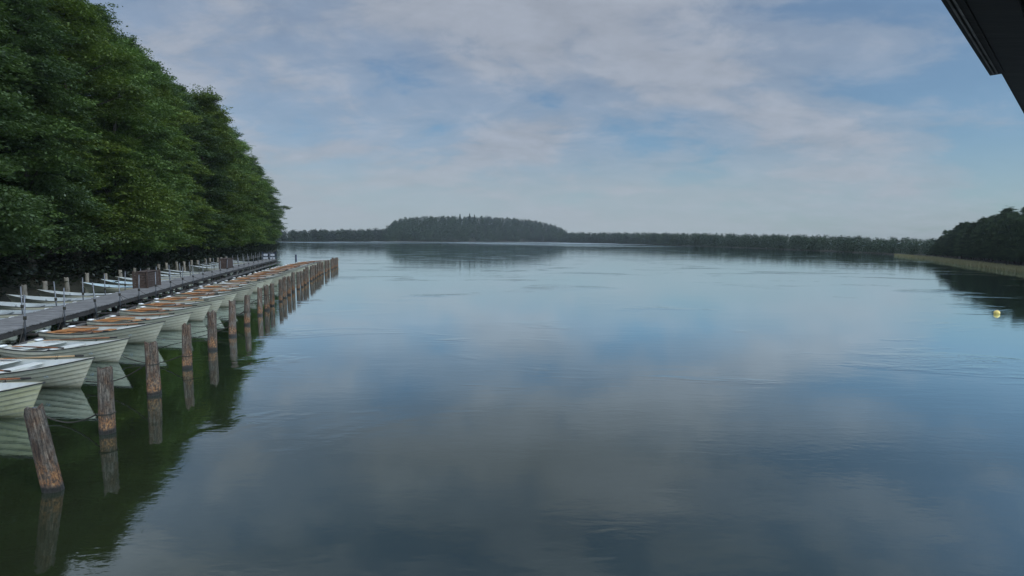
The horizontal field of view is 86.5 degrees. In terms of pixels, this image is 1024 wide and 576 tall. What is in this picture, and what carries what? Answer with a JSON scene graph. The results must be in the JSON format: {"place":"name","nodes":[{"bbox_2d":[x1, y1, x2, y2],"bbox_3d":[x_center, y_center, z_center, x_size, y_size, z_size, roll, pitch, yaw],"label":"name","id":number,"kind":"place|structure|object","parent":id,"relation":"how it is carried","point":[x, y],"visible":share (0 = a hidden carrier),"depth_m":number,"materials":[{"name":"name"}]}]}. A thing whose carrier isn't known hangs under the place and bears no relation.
{"place":"outdoors","nodes":[
{"label":"outdoors","id":0,"kind":"place"},
{"bbox_2d":[0,243,275,301],"bbox_3d":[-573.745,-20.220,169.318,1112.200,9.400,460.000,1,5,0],"label":"wooded bank","id":1,"kind":"structure","parent":0,"point":[75,287],"depth_m":45.33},
{"bbox_2d":[0,48,30,65],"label":"broadleaf tree","id":2,"kind":"object","parent":1,"relation":"on","point":[5,57],"visible":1,"depth_m":26.84,"materials":[{"name":"green plant"}]},
{"bbox_2d":[0,2,64,256],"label":"broadleaf tree","id":3,"kind":"object","parent":1,"relation":"on","point":[22,132],"visible":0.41,"depth_m":34.50,"materials":[{"name":"green plant"}]},
{"bbox_2d":[0,46,72,258],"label":"broadleaf tree","id":4,"kind":"object","parent":1,"relation":"on","point":[16,206],"visible":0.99,"depth_m":29.90,"materials":[{"name":"green plant"}]},
{"bbox_2d":[0,0,84,189],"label":"broadleaf tree","id":5,"kind":"object","parent":1,"relation":"on","point":[44,68],"visible":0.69,"depth_m":35.13,"materials":[{"name":"green plant"}]},
{"bbox_2d":[0,18,108,264],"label":"broadleaf tree","id":6,"kind":"object","parent":1,"relation":"on","point":[43,173],"visible":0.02,"depth_m":46.21,"materials":[{"name":"green plant"}]},
{"bbox_2d":[0,1,117,245],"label":"broadleaf tree","id":7,"kind":"object","parent":1,"relation":"on","point":[62,126],"visible":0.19,"depth_m":39.61,"materials":[{"name":"green plant"}]},
{"bbox_2d":[0,0,122,279],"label":"broadleaf tree","id":8,"kind":"object","parent":1,"relation":"on","point":[31,38],"visible":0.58,"depth_m":40.40,"materials":[{"name":"green plant"}]},
{"bbox_2d":[35,9,159,257],"bbox_3d":[-45.859,-15.673,53.247,19.785,28.441,14.311,-4,7,-44],"label":"broadleaf tree","id":9,"kind":"object","parent":1,"relation":"on","point":[83,95],"depth_m":54.15,"materials":[{"name":"green plant"}]},
{"bbox_2d":[1,0,194,274],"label":"broadleaf tree","id":10,"kind":"object","parent":1,"relation":"on","point":[79,10],"visible":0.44,"depth_m":47.12,"materials":[{"name":"green plant"}]},
{"bbox_2d":[63,0,180,257],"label":"broadleaf tree","id":11,"kind":"object","parent":1,"relation":"on","point":[105,17],"visible":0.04,"depth_m":60.66,"materials":[{"name":"green plant"}]},
{"bbox_2d":[55,35,206,270],"bbox_3d":[-39.608,-12.731,53.330,13.276,24.010,16.362,2,5,17],"label":"broadleaf tree","id":12,"kind":"object","parent":1,"relation":"on","point":[144,130],"visible":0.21,"depth_m":53.87,"materials":[{"name":"green plant"}]},
{"bbox_2d":[0,239,284,296],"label":"undergrowth","id":13,"kind":"object","parent":1,"relation":"on","point":[97,260],"visible":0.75,"depth_m":49.43,"materials":[{"name":"green plant"}]},
{"bbox_2d":[94,45,200,266],"bbox_3d":[-41.044,-13.830,59.767,12.288,24.896,12.836,-4,7,-43],"label":"broadleaf tree","id":14,"kind":"object","parent":1,"relation":"on","point":[146,64],"visible":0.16,"depth_m":59.57,"materials":[{"name":"green plant"}]},
{"bbox_2d":[108,31,216,233],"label":"broadleaf tree","id":15,"kind":"object","parent":1,"relation":"on","point":[133,38],"visible":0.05,"depth_m":71.61,"materials":[{"name":"green plant"}]},
{"bbox_2d":[142,51,213,251],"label":"broadleaf tree","id":16,"kind":"object","parent":1,"relation":"on","point":[174,94],"visible":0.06,"depth_m":77.22,"materials":[{"name":"green plant"}]},
{"bbox_2d":[144,78,220,261],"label":"broadleaf tree","id":17,"kind":"object","parent":1,"relation":"on","point":[178,142],"visible":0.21,"depth_m":69.89,"materials":[{"name":"green plant"}]},
{"bbox_2d":[168,82,206,251],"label":"broadleaf tree","id":18,"kind":"object","parent":1,"relation":"on","point":[182,89],"depth_m":85.73,"materials":[{"name":"green plant"}]},
{"bbox_2d":[168,94,238,257],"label":"broadleaf tree","id":19,"kind":"object","parent":1,"relation":"on","point":[216,171],"visible":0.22,"depth_m":78.17,"materials":[{"name":"green plant"}]},
{"bbox_2d":[204,144,251,253],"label":"broadleaf tree","id":20,"kind":"object","parent":1,"relation":"on","point":[240,198],"visible":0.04,"depth_m":94.51,"materials":[{"name":"green plant"}]},
{"bbox_2d":[187,84,270,258],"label":"broadleaf tree","id":21,"kind":"object","parent":1,"relation":"on","point":[207,103],"visible":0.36,"depth_m":84.51,"materials":[{"name":"green plant"}]},
{"bbox_2d":[229,126,269,216],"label":"broadleaf tree","id":22,"kind":"object","parent":1,"relation":"on","point":[238,134],"visible":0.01,"depth_m":121.30,"materials":[{"name":"green plant"}]},
{"bbox_2d":[223,121,276,249],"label":"broadleaf tree","id":23,"kind":"object","parent":1,"relation":"on","point":[261,184],"visible":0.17,"depth_m":104.01,"materials":[{"name":"green plant"}]},
{"bbox_2d":[232,147,272,246],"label":"broadleaf tree","id":24,"kind":"object","parent":1,"relation":"on","point":[265,190],"visible":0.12,"depth_m":111.08,"materials":[{"name":"green plant"}]},
{"bbox_2d":[244,154,287,247],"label":"broadleaf tree","id":25,"kind":"object","parent":1,"relation":"on","point":[271,215],"visible":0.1,"depth_m":120.28,"materials":[{"name":"green plant"}]},
{"bbox_2d":[249,152,284,243],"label":"broadleaf tree","id":26,"kind":"object","parent":1,"relation":"on","point":[258,167],"visible":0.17,"depth_m":135.21,"materials":[{"name":"green plant"}]},
{"bbox_2d":[254,166,291,243],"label":"broadleaf tree","id":27,"kind":"object","parent":1,"relation":"on","point":[275,198],"visible":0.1,"depth_m":147.16,"materials":[{"name":"green plant"}]},
{"bbox_2d":[262,252,275,259],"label":"end gate","id":28,"kind":"structure","parent":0,"point":[265,256],"depth_m":86.01,"materials":[{"name":"metal"}]},
{"bbox_2d":[275,240,379,241],"bbox_3d":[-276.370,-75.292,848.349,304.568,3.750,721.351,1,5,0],"label":"shore","id":29,"kind":"structure","parent":0,"point":[325,241],"depth_m":594.59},
{"bbox_2d":[277,228,420,241],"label":"forest","id":30,"kind":"object","parent":29,"relation":"on","point":[342,235],"visible":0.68,"depth_m":628.53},
{"bbox_2d":[383,225,548,241],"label":"island","id":31,"kind":"structure","parent":0,"point":[503,240],"depth_m":833.59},
{"bbox_2d":[380,213,567,241],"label":"forest","id":32,"kind":"object","parent":31,"relation":"on","point":[449,228],"visible":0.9,"depth_m":846.62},
{"bbox_2d":[0,241,1023,575],"bbox_3d":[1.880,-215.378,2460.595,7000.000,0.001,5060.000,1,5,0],"label":"lake water","id":33,"kind":"structure","parent":0,"point":[486,409],"depth_m":12.22,"materials":[{"name":"liquid"}]},
{"bbox_2d":[0,380,45,417],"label":"rowing boat","id":34,"kind":"object","parent":33,"relation":"on","point":[16,398],"visible":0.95,"depth_m":12.36,"materials":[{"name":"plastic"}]},
{"bbox_2d":[0,377,31,379],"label":"oar","id":35,"kind":"object","parent":34,"relation":"on","point":[15,378],"visible":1,"depth_m":13.57,"materials":[{"name":"brown wood"}]},
{"bbox_2d":[0,308,46,317],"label":"rowing boat","id":36,"kind":"object","parent":33,"relation":"on","point":[7,313],"visible":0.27,"depth_m":26.89,"materials":[{"name":"plastic"}]},
{"bbox_2d":[21,284,27,295],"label":"mooring post","id":37,"kind":"object","parent":33,"relation":"in","point":[24,289],"visible":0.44,"depth_m":32.67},
{"bbox_2d":[0,301,72,309],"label":"rowing boat","id":38,"kind":"object","parent":33,"relation":"on","point":[12,306],"visible":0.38,"depth_m":29.23,"materials":[{"name":"plastic"}]},
{"bbox_2d":[23,403,64,492],"bbox_3d":[-7.684,2.991,9.008,0.331,2.160,0.301,-10,3,45],"label":"mooring post","id":39,"kind":"object","parent":33,"relation":"in","point":[49,475],"visible":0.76,"depth_m":8.89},
{"bbox_2d":[0,355,95,387],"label":"rowing boat","id":40,"kind":"object","parent":33,"relation":"on","point":[63,373],"visible":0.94,"depth_m":14.91,"materials":[{"name":"plastic"}]},
{"bbox_2d":[0,355,83,359],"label":"oar","id":41,"kind":"object","parent":40,"relation":"on","point":[44,357],"visible":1,"depth_m":16.11,"materials":[{"name":"brown wood"}]},
{"bbox_2d":[5,294,98,302],"bbox_3d":[-26.941,0.790,31.887,4.298,0.994,1.765,-2,6,-21],"label":"rowing boat","id":42,"kind":"object","parent":33,"relation":"on","point":[36,299],"visible":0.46,"depth_m":31.60,"materials":[{"name":"plastic"}]},
{"bbox_2d":[0,338,129,361],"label":"rowing boat","id":43,"kind":"object","parent":33,"relation":"on","point":[107,351],"visible":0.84,"depth_m":17.99,"materials":[{"name":"wood"}]},
{"bbox_2d":[10,346,63,348],"bbox_3d":[-15.499,1.930,17.764,2.600,0.053,0.160,-1,4,20],"label":"oar","id":44,"kind":"object","parent":43,"relation":"on","point":[38,347],"visible":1,"depth_m":17.74,"materials":[{"name":"brown wood"}]},
{"bbox_2d":[43,337,116,340],"bbox_3d":[-15.268,1.800,19.244,2.600,0.053,0.160,-2,5,0],"label":"oar","id":45,"kind":"object","parent":43,"relation":"on","point":[82,338],"visible":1,"depth_m":19.23,"materials":[{"name":"brown wood"}]},
{"bbox_2d":[64,277,69,291],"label":"mooring post","id":46,"kind":"object","parent":33,"relation":"in","point":[67,286],"visible":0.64,"depth_m":38.26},
{"bbox_2d":[35,289,111,297],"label":"rowing boat","id":47,"kind":"object","parent":33,"relation":"on","point":[48,293],"visible":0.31,"depth_m":34.19,"materials":[{"name":"plastic"}]},
{"bbox_2d":[38,321,165,343],"bbox_3d":[-15.854,1.793,21.496,4.614,1.067,1.895,0,4,4],"label":"rowing boat","id":48,"kind":"object","parent":33,"relation":"on","point":[140,334],"visible":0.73,"depth_m":21.05,"materials":[{"name":"plastic"}]},
{"bbox_2d":[54,330,108,331],"bbox_3d":[-16.423,1.647,20.758,2.600,0.054,0.160,-1,4,14],"label":"oar","id":49,"kind":"object","parent":48,"relation":"on","point":[85,331],"visible":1,"depth_m":20.65,"materials":[{"name":"brown wood"}]},
{"bbox_2d":[77,323,144,326],"bbox_3d":[-16.391,1.513,22.254,2.600,0.052,0.160,-3,5,-6],"label":"oar","id":50,"kind":"object","parent":48,"relation":"on","point":[113,324],"visible":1,"depth_m":22.25,"materials":[{"name":"brown wood"}]},
{"bbox_2d":[97,366,115,434],"bbox_3d":[-8.702,2.744,11.675,0.309,2.136,0.304,-6,-3,26],"label":"mooring post","id":51,"kind":"object","parent":33,"relation":"in","point":[106,403],"visible":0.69,"depth_m":11.59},
{"bbox_2d":[46,411,115,422],"bbox_3d":[-9.756,2.831,11.970,2.525,0.398,0.345,2,5,15],"label":"mooring line","id":52,"kind":"object","parent":51,"relation":"attached to","point":[79,420],"visible":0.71,"depth_m":11.96,"materials":[{"name":"fabric"}]},
{"bbox_2d":[81,282,132,292],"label":"rowing boat","id":53,"kind":"object","parent":33,"relation":"on","point":[98,288],"visible":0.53,"depth_m":39.84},
{"bbox_2d":[99,279,132,285],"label":"rowing boat","id":54,"kind":"object","parent":33,"relation":"on","point":[111,282],"visible":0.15,"depth_m":42.66,"materials":[{"name":"plastic"}]},
{"bbox_2d":[86,312,192,330],"bbox_3d":[-16.451,1.544,24.475,4.454,1.030,1.830,1,5,5],"label":"rowing boat","id":55,"kind":"object","parent":33,"relation":"on","point":[174,322],"visible":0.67,"depth_m":24.12,"materials":[{"name":"plastic"}]},
{"bbox_2d":[0,259,280,345],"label":"jetty","id":56,"kind":"object","parent":33,"relation":"in","point":[10,327],"visible":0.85,"depth_m":28.30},
{"bbox_2d":[23,295,26,340],"bbox_3d":[-18.612,1.151,20.784,0.116,1.790,0.121,7,6,38],"label":"mooring pole","id":57,"kind":"object","parent":56,"relation":"attached to","point":[25,317],"visible":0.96,"depth_m":20.77,"materials":[{"name":"metal"}]},
{"bbox_2d":[63,288,65,327],"bbox_3d":[-19.505,0.882,23.703,0.121,1.790,0.116,0,5,-21],"label":"mooring pole","id":58,"kind":"object","parent":56,"relation":"attached to","point":[64,307],"visible":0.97,"depth_m":23.67,"materials":[{"name":"metal"}]},
{"bbox_2d":[132,269,160,287],"bbox_3d":[-25.413,-0.656,37.884,0.920,1.150,2.670,-1,5,-17],"label":"plank bin","id":59,"kind":"object","parent":56,"relation":"on","point":[146,278],"visible":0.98,"depth_m":36.82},
{"bbox_2d":[218,258,232,268],"bbox_3d":[-32.120,-2.788,61.114,0.920,1.150,2.670,-1,5,-16],"label":"plank bin","id":60,"kind":"object","parent":56,"relation":"on","point":[224,263],"visible":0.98,"depth_m":60.00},
{"bbox_2d":[114,276,166,281],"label":"rowing boat","id":61,"kind":"object","parent":33,"relation":"on","point":[127,279],"visible":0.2,"depth_m":45.50,"materials":[{"name":"plastic"}]},
{"bbox_2d":[144,341,161,395],"bbox_3d":[-9.572,2.476,14.523,0.317,2.145,0.365,-6,-2,16],"label":"mooring post","id":62,"kind":"object","parent":33,"relation":"in","point":[153,382],"visible":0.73,"depth_m":14.42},
{"bbox_2d":[85,362,159,382],"bbox_3d":[-10.595,2.302,14.764,2.345,0.639,0.341,2,5,11],"label":"mooring line","id":63,"kind":"object","parent":62,"relation":"attached to","point":[125,376],"visible":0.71,"depth_m":14.71,"materials":[{"name":"fabric"}]},
{"bbox_2d":[119,304,211,320],"bbox_3d":[-17.140,1.251,27.352,4.515,1.044,1.855,2,4,8],"label":"rowing boat","id":64,"kind":"object","parent":33,"relation":"on","point":[199,313],"visible":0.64,"depth_m":26.88,"materials":[{"name":"plastic"}]},
{"bbox_2d":[161,274,189,277],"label":"rowing boat","id":65,"kind":"object","parent":33,"relation":"on","point":[167,276],"visible":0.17,"depth_m":52.04,"materials":[{"name":"plastic"}]},
{"bbox_2d":[161,271,197,274],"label":"rowing boat","id":66,"kind":"object","parent":33,"relation":"on","point":[166,273],"visible":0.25,"depth_m":54.45,"materials":[{"name":"plastic"}]},
{"bbox_2d":[137,298,224,312],"bbox_3d":[-18.017,1.028,30.042,4.476,1.035,1.838,1,4,4],"label":"rowing boat","id":67,"kind":"object","parent":33,"relation":"on","point":[215,305],"visible":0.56,"depth_m":29.69,"materials":[{"name":"plastic"}]},
{"bbox_2d":[163,269,202,272],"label":"rowing boat","id":68,"kind":"object","parent":33,"relation":"on","point":[172,271],"visible":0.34,"depth_m":56.73,"materials":[{"name":"plastic"}]},
{"bbox_2d":[182,323,192,368],"bbox_3d":[-10.456,2.203,17.507,0.292,2.183,0.269,-5,-8,-8],"label":"mooring post","id":69,"kind":"object","parent":33,"relation":"in","point":[187,362],"visible":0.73,"depth_m":17.48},
{"bbox_2d":[123,354,192,362],"bbox_3d":[-11.638,2.312,17.763,2.732,0.376,0.341,2,5,11],"label":"mooring line","id":70,"kind":"object","parent":69,"relation":"attached to","point":[160,362],"visible":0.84,"depth_m":17.72,"materials":[{"name":"fabric"}]},
{"bbox_2d":[153,292,237,306],"bbox_3d":[-18.739,0.760,32.628,4.538,1.049,1.864,1,6,-2],"label":"rowing boat","id":71,"kind":"object","parent":33,"relation":"on","point":[227,297],"visible":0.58,"depth_m":32.45,"materials":[{"name":"plastic"}]},
{"bbox_2d":[188,265,218,271],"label":"rowing boat","id":72,"kind":"object","parent":33,"relation":"on","point":[196,268],"visible":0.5,"depth_m":65.30,"materials":[{"name":"plastic"}]},
{"bbox_2d":[207,310,216,350],"bbox_3d":[-11.228,1.936,20.408,0.373,2.217,0.356,-12,-12,26],"label":"mooring post","id":73,"kind":"object","parent":33,"relation":"in","point":[212,329],"visible":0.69,"depth_m":20.35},
{"bbox_2d":[175,288,250,301],"bbox_3d":[-19.353,0.486,35.627,4.594,1.062,1.887,1,4,2],"label":"rowing boat","id":74,"kind":"object","parent":33,"relation":"on","point":[240,295],"visible":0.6,"depth_m":35.37,"materials":[{"name":"plastic"}]},
{"bbox_2d":[189,285,255,295],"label":"rowing boat","id":75,"kind":"object","parent":33,"relation":"on","point":[252,287],"visible":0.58,"depth_m":38.33,"materials":[{"name":"plastic"}]},
{"bbox_2d":[199,281,264,292],"bbox_3d":[-20.994,-0.014,41.205,4.569,1.056,1.876,0,5,-5],"label":"rowing boat","id":76,"kind":"object","parent":33,"relation":"on","point":[259,284],"visible":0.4,"depth_m":41.15,"materials":[{"name":"plastic"}]},
{"bbox_2d":[228,300,236,336],"bbox_3d":[-12.025,1.663,23.375,0.332,2.633,0.297,-15,-28,-3],"label":"mooring post","id":77,"kind":"object","parent":33,"relation":"in","point":[232,331],"visible":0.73,"depth_m":23.43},
{"bbox_2d":[213,278,273,288],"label":"rowing boat","id":78,"kind":"object","parent":33,"relation":"on","point":[268,281],"visible":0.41,"depth_m":43.96,"materials":[{"name":"plastic"}]},
{"bbox_2d":[244,295,249,324],"bbox_3d":[-12.777,1.408,26.238,0.287,2.210,0.317,2,-13,-33],"label":"mooring post","id":79,"kind":"object","parent":33,"relation":"in","point":[246,308],"visible":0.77,"depth_m":26.21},
{"bbox_2d":[224,276,281,285],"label":"rowing boat","id":80,"kind":"object","parent":33,"relation":"on","point":[275,281],"visible":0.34,"depth_m":46.84,"materials":[{"name":"plastic"}]},
{"bbox_2d":[232,274,285,279],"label":"rowing boat","id":81,"kind":"object","parent":33,"relation":"on","point":[241,278],"visible":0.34,"depth_m":49.32,"materials":[{"name":"plastic"}]},
{"bbox_2d":[257,287,262,315],"bbox_3d":[-13.723,1.095,29.630,0.305,2.597,0.300,9,-36,-38],"label":"mooring post","id":82,"kind":"object","parent":33,"relation":"in","point":[259,303],"visible":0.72,"depth_m":29.70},
{"bbox_2d":[264,285,269,309],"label":"mooring post","id":83,"kind":"object","parent":33,"relation":"in","point":[266,299],"visible":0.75,"depth_m":31.39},
{"bbox_2d":[243,272,291,276],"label":"rowing boat","id":84,"kind":"object","parent":33,"relation":"on","point":[288,274],"visible":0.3,"depth_m":52.62,"materials":[{"name":"plastic"}]},
{"bbox_2d":[270,283,274,305],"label":"mooring post","id":85,"kind":"object","parent":33,"relation":"in","point":[272,300],"visible":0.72,"depth_m":33.40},
{"bbox_2d":[249,270,296,274],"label":"rowing boat","id":86,"kind":"object","parent":33,"relation":"on","point":[272,273],"visible":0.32,"depth_m":55.15,"materials":[{"name":"plastic"}]},
{"bbox_2d":[279,279,282,301],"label":"mooring post","id":87,"kind":"object","parent":33,"relation":"in","point":[280,291],"visible":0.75,"depth_m":35.66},
{"bbox_2d":[282,276,286,297],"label":"mooring post","id":88,"kind":"object","parent":33,"relation":"in","point":[284,280],"visible":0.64,"depth_m":37.80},
{"bbox_2d":[287,276,290,294],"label":"mooring post","id":89,"kind":"object","parent":33,"relation":"in","point":[288,285],"visible":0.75,"depth_m":39.82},
{"bbox_2d":[291,272,294,291],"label":"mooring post","id":90,"kind":"object","parent":33,"relation":"in","point":[292,282],"visible":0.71,"depth_m":42.15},
{"bbox_2d":[296,272,299,288],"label":"mooring post","id":91,"kind":"object","parent":33,"relation":"in","point":[297,280],"visible":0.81,"depth_m":44.28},
{"bbox_2d":[303,269,306,284],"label":"mooring post","id":92,"kind":"object","parent":33,"relation":"in","point":[304,276],"visible":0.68,"depth_m":48.41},
{"bbox_2d":[888,245,1023,265],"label":"headland","id":93,"kind":"structure","parent":33,"relation":"in","point":[987,260],"depth_m":129.24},
{"bbox_2d":[945,228,962,257],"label":"broadleaf tree","id":94,"kind":"object","parent":93,"relation":"on","point":[956,235],"visible":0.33,"depth_m":139.66,"materials":[{"name":"green plant"}]},
{"bbox_2d":[946,222,962,250],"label":"broadleaf tree","id":95,"kind":"object","parent":93,"relation":"on","point":[957,226],"visible":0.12,"depth_m":143.64,"materials":[{"name":"green plant"}]},
{"bbox_2d":[951,230,965,258],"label":"broadleaf tree","id":96,"kind":"object","parent":93,"relation":"on","point":[957,252],"visible":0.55,"depth_m":133.80,"materials":[{"name":"green plant"}]},
{"bbox_2d":[957,221,968,256],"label":"broadleaf tree","id":97,"kind":"object","parent":93,"relation":"on","point":[964,224],"visible":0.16,"depth_m":138.07,"materials":[{"name":"green plant"}]},
{"bbox_2d":[957,221,978,258],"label":"broadleaf tree","id":98,"kind":"object","parent":93,"relation":"on","point":[971,226],"visible":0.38,"depth_m":128.25,"materials":[{"name":"green plant"}]},
{"bbox_2d":[969,223,987,259],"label":"broadleaf tree","id":99,"kind":"object","parent":93,"relation":"on","point":[983,226],"visible":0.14,"depth_m":120.46,"materials":[{"name":"green plant"}]},
{"bbox_2d":[970,217,987,231],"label":"broadleaf tree","id":100,"kind":"object","parent":93,"relation":"on","point":[981,221],"visible":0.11,"depth_m":125.72,"materials":[{"name":"green plant"}]},
{"bbox_2d":[981,223,997,262],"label":"broadleaf tree","id":101,"kind":"object","parent":93,"relation":"on","point":[991,232],"visible":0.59,"depth_m":110.90,"materials":[{"name":"green plant"}]},
{"bbox_2d":[980,212,1011,251],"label":"broadleaf tree","id":102,"kind":"object","parent":93,"relation":"on","point":[1003,214],"visible":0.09,"depth_m":113.09,"materials":[{"name":"green plant"}]},
{"bbox_2d":[987,215,1007,260],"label":"broadleaf tree","id":103,"kind":"object","parent":93,"relation":"on","point":[1003,218],"visible":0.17,"depth_m":110.52,"materials":[{"name":"green plant"}]},
{"bbox_2d":[994,206,1016,222],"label":"broadleaf tree","id":104,"kind":"object","parent":93,"relation":"on","point":[1009,210],"visible":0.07,"depth_m":115.05,"materials":[{"name":"green plant"}]},
{"bbox_2d":[995,206,1023,244],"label":"broadleaf tree","id":105,"kind":"object","parent":93,"relation":"on","point":[1017,219],"visible":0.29,"depth_m":103.03,"materials":[{"name":"green plant"}]},
{"bbox_2d":[894,254,1023,272],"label":"reeds","id":106,"kind":"object","parent":33,"relation":"in","point":[1004,267],"visible":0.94,"depth_m":102.33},
{"bbox_2d":[85,0,1023,243],"label":"sky","id":107,"kind":"structure","parent":0,"point":[880,119],"materials":[{"name":"blue"}]},
{"bbox_2d":[553,242,887,253],"bbox_3d":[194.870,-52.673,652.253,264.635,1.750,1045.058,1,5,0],"label":"bank","id":108,"kind":"structure","parent":0,"point":[761,248],"depth_m":293.04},
{"bbox_2d":[555,232,946,256],"bbox_3d":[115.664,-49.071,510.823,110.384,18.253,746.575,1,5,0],"label":"forest","id":109,"kind":"object","parent":108,"relation":"on","point":[841,243],"visible":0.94,"depth_m":327.14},
{"bbox_2d":[941,0,1023,112],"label":"roof eave","id":110,"kind":"object","parent":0,"point":[992,31],"visible":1,"depth_m":2.53,"materials":[{"name":"wood"}]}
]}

